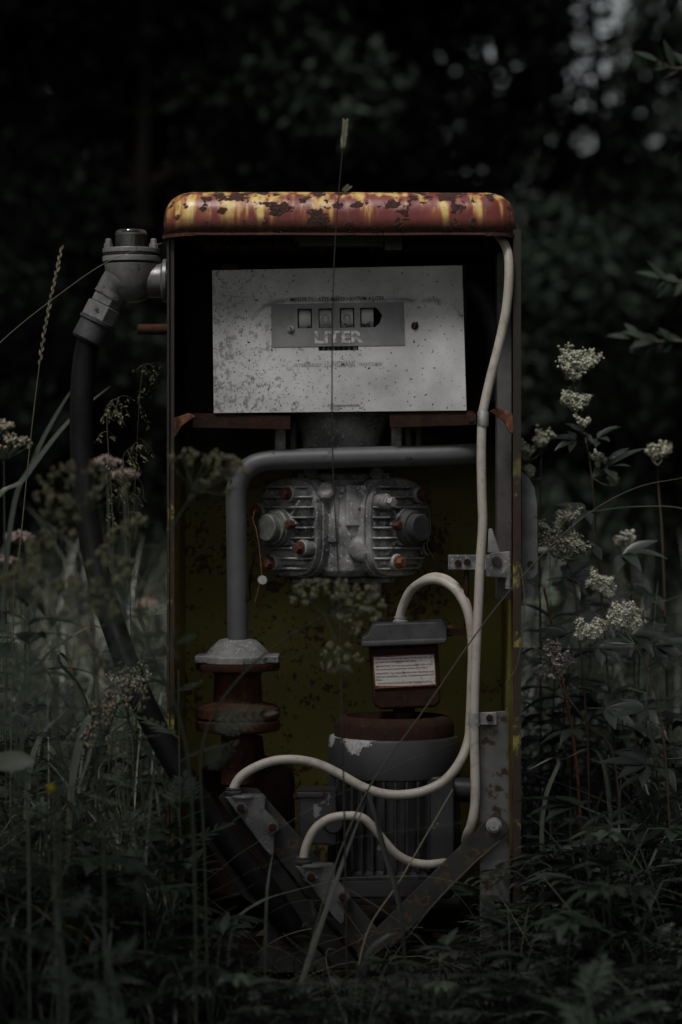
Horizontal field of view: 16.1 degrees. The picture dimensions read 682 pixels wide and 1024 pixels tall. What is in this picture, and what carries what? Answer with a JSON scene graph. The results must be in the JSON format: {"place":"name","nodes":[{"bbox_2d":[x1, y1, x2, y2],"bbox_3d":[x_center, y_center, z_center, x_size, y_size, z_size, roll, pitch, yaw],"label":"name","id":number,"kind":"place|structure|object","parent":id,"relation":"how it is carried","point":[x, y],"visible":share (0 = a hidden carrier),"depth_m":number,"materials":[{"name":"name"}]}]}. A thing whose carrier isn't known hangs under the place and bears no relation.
{"place":"outdoors","nodes":[
{"label":"outdoors","id":0,"kind":"place"},
{"bbox_2d":[291,801,365,1022],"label":"broad grass","id":1,"kind":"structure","parent":0,"point":[307,964],"depth_m":3.84,"materials":[{"name":"green plant"}]},
{"bbox_2d":[0,432,681,1023],"bbox_3d":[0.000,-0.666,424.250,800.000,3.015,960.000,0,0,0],"label":"ground","id":2,"kind":"structure","parent":0,"point":[291,976],"depth_m":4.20,"materials":[{"name":"green plant"}]},
{"bbox_2d":[0,419,32,798],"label":"umbel plant","id":3,"kind":"object","parent":2,"relation":"on","point":[4,425],"visible":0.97,"depth_m":4.85,"materials":[{"name":"plant"}]},
{"bbox_2d":[0,750,35,1019],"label":"plantain","id":4,"kind":"object","parent":2,"relation":"on","point":[13,760],"visible":0.93,"depth_m":3.55,"materials":[{"name":"green plant"}]},
{"bbox_2d":[0,392,69,662],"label":"broad grass","id":5,"kind":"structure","parent":2,"relation":"on","point":[14,503],"depth_m":4.85,"materials":[{"name":"green plant"}]},
{"bbox_2d":[0,848,71,1014],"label":"feathery weed","id":6,"kind":"object","parent":2,"relation":"on","point":[8,916],"visible":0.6,"depth_m":3.71,"materials":[{"name":"green plant"}]},
{"bbox_2d":[9,246,62,861],"bbox_3d":[-0.543,0.185,4.300,0.100,1.320,0.003,0,0,0],"label":"grass stalk","id":7,"kind":"object","parent":2,"relation":"on","point":[49,305],"depth_m":4.30,"materials":[{"name":"plant"}]},
{"bbox_2d":[0,770,81,974],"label":"feathery weed","id":8,"kind":"object","parent":2,"relation":"on","point":[36,803],"visible":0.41,"depth_m":3.84,"materials":[{"name":"green plant"}]},
{"bbox_2d":[0,807,82,972],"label":"feathery weed","id":9,"kind":"object","parent":2,"relation":"on","point":[32,841],"visible":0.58,"depth_m":3.82,"materials":[{"name":"green plant"}]},
{"bbox_2d":[0,609,87,866],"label":"feathery weed","id":10,"kind":"object","parent":2,"relation":"on","point":[38,765],"visible":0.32,"depth_m":4.42,"materials":[{"name":"green plant"}]},
{"bbox_2d":[0,582,102,818],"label":"leafy plant","id":11,"kind":"object","parent":2,"relation":"on","point":[25,636],"visible":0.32,"depth_m":4.84,"materials":[{"name":"green plant"}]},
{"bbox_2d":[0,563,118,1023],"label":"umbel plant","id":12,"kind":"object","parent":2,"relation":"on","point":[77,586],"visible":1,"depth_m":3.29,"materials":[{"name":"green plant"}]},
{"bbox_2d":[0,757,120,1000],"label":"feathery weed","id":13,"kind":"object","parent":2,"relation":"on","point":[68,946],"visible":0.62,"depth_m":3.76,"materials":[{"name":"green plant"}]},
{"bbox_2d":[1,875,126,1023],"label":"feathery weed","id":14,"kind":"object","parent":2,"relation":"on","point":[70,899],"visible":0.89,"depth_m":3.26,"materials":[{"name":"green plant"}]},
{"bbox_2d":[19,785,122,994],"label":"feathery weed","id":15,"kind":"object","parent":2,"relation":"on","point":[74,880],"visible":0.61,"depth_m":3.77,"materials":[{"name":"green plant"}]},
{"bbox_2d":[0,877,148,1023],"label":"lobed herb","id":16,"kind":"object","parent":2,"relation":"on","point":[112,893],"visible":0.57,"depth_m":3.53,"materials":[{"name":"green plant"}]},
{"bbox_2d":[0,239,151,654],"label":"woodland shrub","id":17,"kind":"object","parent":2,"relation":"on","point":[19,287],"visible":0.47,"depth_m":10.48,"materials":[{"name":"green plant"}]},
{"bbox_2d":[0,854,161,1023],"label":"lobed herb","id":18,"kind":"object","parent":2,"relation":"on","point":[90,865],"visible":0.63,"depth_m":3.66,"materials":[{"name":"green plant"}]},
{"bbox_2d":[64,714,98,959],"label":"broad grass","id":19,"kind":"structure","parent":2,"relation":"on","point":[76,756],"depth_m":4.00,"materials":[{"name":"green plant"}]},
{"bbox_2d":[0,960,171,1023],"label":"vetch plant","id":20,"kind":"object","parent":2,"relation":"on","point":[79,1005],"visible":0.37,"depth_m":3.66,"materials":[{"name":"green plant"}]},
{"bbox_2d":[0,460,196,1015],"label":"umbel plant","id":21,"kind":"object","parent":2,"relation":"on","point":[33,548],"visible":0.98,"depth_m":3.39,"materials":[{"name":"green plant"}]},
{"bbox_2d":[45,729,167,936],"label":"feathery weed","id":22,"kind":"object","parent":2,"relation":"on","point":[91,806],"visible":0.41,"depth_m":4.08,"materials":[{"name":"green plant"}]},
{"bbox_2d":[0,809,215,968],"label":"lobed herb","id":23,"kind":"object","parent":2,"relation":"on","point":[169,929],"visible":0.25,"depth_m":3.90,"materials":[{"name":"green plant"}]},
{"bbox_2d":[50,923,193,1023],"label":"feathery weed","id":24,"kind":"object","parent":2,"relation":"on","point":[101,1014],"visible":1,"depth_m":3.12,"materials":[{"name":"green plant"}]},
{"bbox_2d":[79,679,186,947],"bbox_3d":[-0.342,0.560,3.986,0.182,0.567,0.102,0,0,0],"label":"umbel plant","id":25,"kind":"object","parent":2,"relation":"on","point":[107,696],"visible":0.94,"depth_m":4.00,"materials":[{"name":"plant"}]},
{"bbox_2d":[37,905,230,1023],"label":"lobed herb","id":26,"kind":"object","parent":2,"relation":"on","point":[161,968],"visible":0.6,"depth_m":3.70,"materials":[{"name":"green plant"}]},
{"bbox_2d":[77,790,208,1023],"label":"feathery weed","id":27,"kind":"object","parent":2,"relation":"on","point":[154,963],"visible":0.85,"depth_m":3.71,"materials":[{"name":"green plant"}]},
{"bbox_2d":[44,448,251,1023],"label":"umbel plant","id":28,"kind":"object","parent":2,"relation":"on","point":[136,521],"visible":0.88,"depth_m":3.50,"materials":[{"name":"green plant"}]},
{"bbox_2d":[100,652,197,885],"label":"leafy plant","id":29,"kind":"object","parent":2,"relation":"on","point":[137,730],"visible":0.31,"depth_m":4.68,"materials":[{"name":"green plant"}]},
{"bbox_2d":[95,833,208,988],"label":"cranesbill plant","id":30,"kind":"object","parent":2,"relation":"on","point":[176,851],"visible":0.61,"depth_m":3.83,"materials":[{"name":"green plant"}]},
{"bbox_2d":[91,772,218,997],"bbox_3d":[-0.295,0.630,3.844,0.227,0.428,0.204,0,0,30],"label":"feathery weed","id":31,"kind":"object","parent":2,"relation":"on","point":[172,943],"visible":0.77,"depth_m":3.83,"materials":[{"name":"green plant"}]},
{"bbox_2d":[0,0,318,597],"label":"woodland tree","id":32,"kind":"object","parent":2,"relation":"on","point":[132,60],"visible":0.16,"depth_m":11.78,"materials":[{"name":"green plant"}]},
{"bbox_2d":[70,848,251,984],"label":"lobed herb","id":33,"kind":"object","parent":2,"relation":"on","point":[166,920],"visible":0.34,"depth_m":3.85,"materials":[{"name":"green plant"}]},
{"bbox_2d":[1,4,336,523],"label":"woodland tree","id":34,"kind":"object","parent":2,"relation":"on","point":[89,290],"visible":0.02,"depth_m":14.04,"materials":[{"name":"green plant"}]},
{"bbox_2d":[114,670,253,960],"bbox_3d":[-0.253,0.547,3.902,0.252,0.593,0.241,0,0,18],"label":"feathery weed","id":35,"kind":"object","parent":2,"relation":"on","point":[185,772],"visible":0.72,"depth_m":3.92,"materials":[{"name":"green plant"}]},
{"bbox_2d":[119,915,279,1023],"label":"lobed herb","id":36,"kind":"object","parent":2,"relation":"on","point":[186,930],"visible":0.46,"depth_m":3.78,"materials":[{"name":"green plant"}]},
{"bbox_2d":[123,912,279,1023],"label":"lobed herb","id":37,"kind":"object","parent":2,"relation":"on","point":[224,925],"visible":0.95,"depth_m":3.61,"materials":[{"name":"green plant"}]},
{"bbox_2d":[0,0,447,596],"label":"woodland tree","id":38,"kind":"object","parent":2,"relation":"on","point":[276,142],"visible":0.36,"depth_m":11.57,"materials":[{"name":"green plant"}]},
{"bbox_2d":[178,962,290,1023],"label":"vetch plant","id":39,"kind":"object","parent":2,"relation":"on","point":[230,1018],"visible":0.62,"depth_m":3.69,"materials":[{"name":"green plant"}]},
{"bbox_2d":[181,951,313,1023],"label":"lobed herb","id":40,"kind":"object","parent":2,"relation":"on","point":[283,989],"visible":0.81,"depth_m":3.67,"materials":[{"name":"green plant"}]},
{"bbox_2d":[1,178,523,619],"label":"woodland shrub","id":41,"kind":"object","parent":2,"relation":"on","point":[154,355],"visible":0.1,"depth_m":11.34,"materials":[{"name":"green plant"}]},
{"bbox_2d":[0,0,579,479],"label":"woodland tree","id":42,"kind":"object","parent":2,"relation":"on","point":[452,44],"visible":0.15,"depth_m":13.86,"materials":[{"name":"green plant"}]},
{"bbox_2d":[199,578,386,1021],"bbox_3d":[-0.072,0.469,3.641,0.283,0.740,0.091,0,0,0],"label":"umbel plant","id":43,"kind":"object","parent":2,"relation":"on","point":[325,585],"visible":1,"depth_m":3.64,"materials":[{"name":"green plant"}]},
{"bbox_2d":[222,988,365,1023],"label":"vetch plant","id":44,"kind":"object","parent":2,"relation":"on","point":[295,1020],"visible":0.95,"depth_m":3.63,"materials":[{"name":"green plant"}]},
{"bbox_2d":[42,5,546,486],"bbox_3d":[-0.941,-3.265,18.444,4.479,7.709,3.861,0,0,43],"label":"woodland tree","id":45,"kind":"object","parent":2,"relation":"on","point":[507,174],"visible":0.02,"depth_m":18.26,"materials":[{"name":"green plant"}]},
{"bbox_2d":[69,192,546,973],"bbox_3d":[-0.062,0.148,4.451,0.856,1.424,0.564,0,0,0],"label":"fuel pump","id":46,"kind":"object","parent":2,"relation":"on","point":[415,328],"visible":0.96,"depth_m":4.32,"materials":[{"name":"yellow paint"}]},
{"bbox_2d":[262,975,375,1023],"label":"vetch plant","id":47,"kind":"object","parent":2,"relation":"on","point":[288,1004],"visible":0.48,"depth_m":3.81,"materials":[{"name":"green plant"}]},
{"bbox_2d":[331,118,348,1022],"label":"grass stalk","id":48,"kind":"object","parent":2,"relation":"on","point":[344,132],"depth_m":3.93,"materials":[{"name":"green plant"}]},
{"bbox_2d":[0,820,681,1023],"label":"dead stem tangle","id":49,"kind":"object","parent":2,"relation":"on","point":[386,946],"visible":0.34,"depth_m":3.95,"materials":[{"name":"plant"}]},
{"bbox_2d":[2,0,681,519],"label":"woods","id":50,"kind":"object","parent":2,"relation":"on","point":[660,116],"visible":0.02,"depth_m":22.23,"materials":[{"name":"green plant"}]},
{"bbox_2d":[200,0,498,191],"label":"woodland tree","id":51,"kind":"object","parent":2,"relation":"on","point":[417,26],"visible":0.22,"depth_m":11.96,"materials":[{"name":"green plant"}]},
{"bbox_2d":[294,960,430,1023],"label":"lobed herb","id":52,"kind":"object","parent":2,"relation":"on","point":[365,970],"visible":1,"depth_m":3.63,"materials":[{"name":"green plant"}]},
{"bbox_2d":[327,974,431,1023],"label":"vetch plant","id":53,"kind":"object","parent":2,"relation":"on","point":[358,999],"visible":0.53,"depth_m":3.81,"materials":[{"name":"green plant"}]},
{"bbox_2d":[333,979,472,1023],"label":"vetch plant","id":54,"kind":"object","parent":2,"relation":"on","point":[420,1012],"visible":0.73,"depth_m":3.70,"materials":[{"name":"green plant"}]},
{"bbox_2d":[354,928,498,1023],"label":"lobed herb","id":55,"kind":"object","parent":2,"relation":"on","point":[448,939],"visible":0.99,"depth_m":3.65,"materials":[{"name":"green plant"}]},
{"bbox_2d":[393,971,508,1023],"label":"vetch plant","id":56,"kind":"object","parent":2,"relation":"on","point":[456,996],"visible":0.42,"depth_m":3.81,"materials":[{"name":"green plant"}]},
{"bbox_2d":[315,0,611,192],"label":"woodland tree","id":57,"kind":"object","parent":2,"relation":"on","point":[605,2],"visible":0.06,"depth_m":15.16,"materials":[{"name":"green plant"}]},
{"bbox_2d":[415,955,529,1019],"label":"vetch plant","id":58,"kind":"object","parent":2,"relation":"on","point":[434,967],"visible":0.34,"depth_m":3.95,"materials":[{"name":"green plant"}]},
{"bbox_2d":[308,478,680,951],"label":"grass stalk","id":59,"kind":"object","parent":2,"relation":"on","point":[351,823],"depth_m":3.99,"materials":[{"name":"plant"}]},
{"bbox_2d":[431,963,578,1023],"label":"vetch plant","id":60,"kind":"object","parent":2,"relation":"on","point":[485,1017],"visible":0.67,"depth_m":3.76,"materials":[{"name":"green plant"}]},
{"bbox_2d":[414,883,599,1023],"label":"lobed herb","id":61,"kind":"object","parent":2,"relation":"on","point":[549,896],"visible":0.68,"depth_m":3.82,"materials":[{"name":"green plant"}]},
{"bbox_2d":[346,0,681,530],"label":"leaning tree","id":62,"kind":"object","parent":2,"relation":"on","point":[533,46],"visible":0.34,"depth_m":13.44,"materials":[{"name":"green plant"}]},
{"bbox_2d":[444,929,595,1005],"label":"vetch plant","id":63,"kind":"object","parent":2,"relation":"on","point":[479,951],"visible":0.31,"depth_m":4.00,"materials":[{"name":"green plant"}]},
{"bbox_2d":[466,958,617,1023],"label":"vetch plant","id":64,"kind":"object","parent":2,"relation":"on","point":[508,980],"visible":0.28,"depth_m":3.79,"materials":[{"name":"green plant"}]},
{"bbox_2d":[472,890,627,974],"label":"vetch plant","id":65,"kind":"object","parent":2,"relation":"on","point":[502,914],"visible":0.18,"depth_m":4.13,"materials":[{"name":"green plant"}]},
{"bbox_2d":[521,555,587,800],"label":"feathery weed","id":66,"kind":"object","parent":2,"relation":"on","point":[554,597],"visible":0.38,"depth_m":5.60,"materials":[{"name":"green plant"}]},
{"bbox_2d":[452,851,658,983],"bbox_3d":[0.380,0.707,4.227,0.403,0.234,0.372,0,0,23],"label":"vetch plant","id":67,"kind":"object","parent":2,"relation":"on","point":[528,889],"visible":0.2,"depth_m":4.21,"materials":[{"name":"green plant"}]},
{"bbox_2d":[443,917,668,1023],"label":"lobed herb","id":68,"kind":"object","parent":2,"relation":"on","point":[562,924],"visible":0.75,"depth_m":3.64,"materials":[{"name":"green plant"}]},
{"bbox_2d":[521,424,604,831],"bbox_3d":[0.452,0.322,4.848,0.161,0.998,0.154,0,0,41],"label":"meadowsweet plant","id":69,"kind":"object","parent":2,"relation":"on","point":[580,574],"visible":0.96,"depth_m":4.85,"materials":[{"name":"green plant"}]},
{"bbox_2d":[452,822,681,933],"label":"vetch plant","id":70,"kind":"object","parent":2,"relation":"on","point":[551,862],"visible":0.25,"depth_m":4.25,"materials":[{"name":"green plant"}]},
{"bbox_2d":[521,600,612,872],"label":"leafy plant","id":71,"kind":"object","parent":2,"relation":"on","point":[525,743],"visible":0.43,"depth_m":4.88,"materials":[{"name":"green plant"}]},
{"bbox_2d":[521,645,616,871],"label":"leafy plant","id":72,"kind":"object","parent":2,"relation":"on","point":[574,681],"visible":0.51,"depth_m":4.64,"materials":[{"name":"green plant"}]},
{"bbox_2d":[492,955,648,1023],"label":"vetch plant","id":73,"kind":"object","parent":2,"relation":"on","point":[545,984],"visible":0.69,"depth_m":3.64,"materials":[{"name":"green plant"}]},
{"bbox_2d":[462,825,681,975],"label":"lobed herb","id":74,"kind":"object","parent":2,"relation":"on","point":[673,832],"visible":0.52,"depth_m":4.05,"materials":[{"name":"green plant"}]},
{"bbox_2d":[464,844,681,970],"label":"vetch plant","id":75,"kind":"object","parent":2,"relation":"on","point":[549,870],"visible":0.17,"depth_m":4.08,"materials":[{"name":"green plant"}]},
{"bbox_2d":[530,638,623,859],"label":"valerian plant","id":76,"kind":"object","parent":2,"relation":"on","point":[555,670],"visible":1,"depth_m":4.33,"materials":[{"name":"green plant"}]},
{"bbox_2d":[475,802,681,945],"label":"vetch plant","id":77,"kind":"object","parent":2,"relation":"on","point":[551,839],"visible":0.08,"depth_m":4.44,"materials":[{"name":"green plant"}]},
{"bbox_2d":[532,505,637,854],"bbox_3d":[0.465,0.401,4.460,0.222,0.831,0.106,0,0,-15],"label":"meadowsweet plant","id":78,"kind":"object","parent":2,"relation":"on","point":[569,545],"visible":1,"depth_m":4.46,"materials":[{"name":"green plant"}]},
{"bbox_2d":[542,809,636,1005],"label":"leafy plant","id":79,"kind":"object","parent":2,"relation":"on","point":[589,830],"visible":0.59,"depth_m":3.88,"materials":[{"name":"green plant"}]},
{"bbox_2d":[524,952,660,1023],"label":"feathery weed","id":80,"kind":"object","parent":2,"relation":"on","point":[589,968],"visible":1,"depth_m":3.28,"materials":[{"name":"green plant"}]},
{"bbox_2d":[505,846,681,987],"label":"vetch plant","id":81,"kind":"object","parent":2,"relation":"on","point":[621,914],"visible":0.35,"depth_m":4.06,"materials":[{"name":"green plant"}]},
{"bbox_2d":[506,185,681,663],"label":"woodland shrub","id":82,"kind":"object","parent":2,"relation":"on","point":[569,267],"visible":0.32,"depth_m":10.87,"materials":[{"name":"green plant"}]},
{"bbox_2d":[514,792,681,998],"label":"lobed herb","id":83,"kind":"object","parent":2,"relation":"on","point":[569,802],"visible":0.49,"depth_m":3.99,"materials":[{"name":"green plant"}]},
{"bbox_2d":[516,925,680,1014],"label":"vetch plant","id":84,"kind":"object","parent":2,"relation":"on","point":[538,957],"visible":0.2,"depth_m":3.92,"materials":[{"name":"green plant"}]},
{"bbox_2d":[523,234,681,581],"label":"woodland shrub","id":85,"kind":"object","parent":2,"relation":"on","point":[584,468],"depth_m":14.92,"materials":[{"name":"green plant"}]},
{"bbox_2d":[524,882,681,1022],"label":"lobed herb","id":86,"kind":"object","parent":2,"relation":"on","point":[596,888],"visible":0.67,"depth_m":3.64,"materials":[{"name":"green plant"}]},
{"bbox_2d":[528,943,678,1023],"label":"vetch plant","id":87,"kind":"object","parent":2,"relation":"on","point":[556,975],"visible":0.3,"depth_m":3.73,"materials":[{"name":"green plant"}]},
{"bbox_2d":[526,850,681,1008],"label":"lobed herb","id":88,"kind":"object","parent":2,"relation":"on","point":[603,858],"visible":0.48,"depth_m":3.76,"materials":[{"name":"green plant"}]},
{"bbox_2d":[528,186,681,637],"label":"woodland shrub","id":89,"kind":"object","parent":2,"relation":"on","point":[674,206],"visible":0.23,"depth_m":11.74,"materials":[{"name":"green plant"}]},
{"bbox_2d":[565,806,659,1001],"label":"leafy plant","id":90,"kind":"object","parent":2,"relation":"on","point":[607,827],"visible":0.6,"depth_m":3.81,"materials":[{"name":"green plant"}]},
{"bbox_2d":[546,846,681,950],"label":"vetch plant","id":91,"kind":"object","parent":2,"relation":"on","point":[677,858],"visible":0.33,"depth_m":4.10,"materials":[{"name":"green plant"}]},
{"bbox_2d":[547,342,681,846],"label":"meadowsweet plant","id":92,"kind":"object","parent":2,"relation":"on","point":[574,366],"visible":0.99,"depth_m":4.66,"materials":[{"name":"green plant"}]},
{"bbox_2d":[564,953,681,1023],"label":"vetch plant","id":93,"kind":"object","parent":2,"relation":"on","point":[661,1011],"visible":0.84,"depth_m":3.57,"materials":[{"name":"green plant"}]},
{"bbox_2d":[564,576,681,868],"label":"feathery weed","id":94,"kind":"object","parent":2,"relation":"on","point":[669,660],"visible":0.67,"depth_m":4.62,"materials":[{"name":"green plant"}]},
{"bbox_2d":[573,565,681,898],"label":"meadowsweet plant","id":95,"kind":"object","parent":2,"relation":"on","point":[626,617],"visible":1,"depth_m":4.22,"materials":[{"name":"green plant"}]},
{"bbox_2d":[574,940,681,1023],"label":"vetch plant","id":96,"kind":"object","parent":2,"relation":"on","point":[656,967],"visible":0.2,"depth_m":3.80,"materials":[{"name":"green plant"}]},
{"bbox_2d":[582,234,681,575],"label":"woodland shrub","id":97,"kind":"object","parent":2,"relation":"on","point":[673,468],"visible":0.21,"depth_m":12.56,"materials":[{"name":"green plant"}]},
{"bbox_2d":[586,529,681,831],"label":"meadowsweet plant","id":98,"kind":"object","parent":2,"relation":"on","point":[663,648],"visible":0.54,"depth_m":4.79,"materials":[{"name":"green plant"}]},
{"bbox_2d":[595,0,681,53],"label":"woodland tree","id":99,"kind":"object","parent":2,"relation":"on","point":[606,14],"visible":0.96,"depth_m":10.66,"materials":[{"name":"green plant"}]},
{"bbox_2d":[609,440,672,767],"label":"meadowsweet plant","id":100,"kind":"object","parent":2,"relation":"on","point":[653,451],"visible":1,"depth_m":4.94,"materials":[{"name":"green plant"}]},
{"bbox_2d":[607,323,681,357],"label":"overhanging branch","id":101,"kind":"object","parent":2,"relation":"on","point":[643,339],"visible":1,"depth_m":5.35,"materials":[{"name":"green plant"}]},
{"bbox_2d":[611,888,680,1018],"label":"leafy plant","id":102,"kind":"object","parent":2,"relation":"on","point":[643,894],"visible":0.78,"depth_m":3.64,"materials":[{"name":"green plant"}]},
{"bbox_2d":[611,743,681,878],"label":"leafy plant","id":103,"kind":"object","parent":2,"relation":"on","point":[672,782],"visible":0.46,"depth_m":4.33,"materials":[{"name":"green plant"}]},
{"bbox_2d":[366,790,409,1020],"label":"broad grass","id":104,"kind":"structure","parent":0,"point":[388,866],"depth_m":3.92,"materials":[{"name":"green plant"}]},
{"bbox_2d":[128,0,681,464],"label":"sky","id":105,"kind":"structure","parent":0,"point":[617,9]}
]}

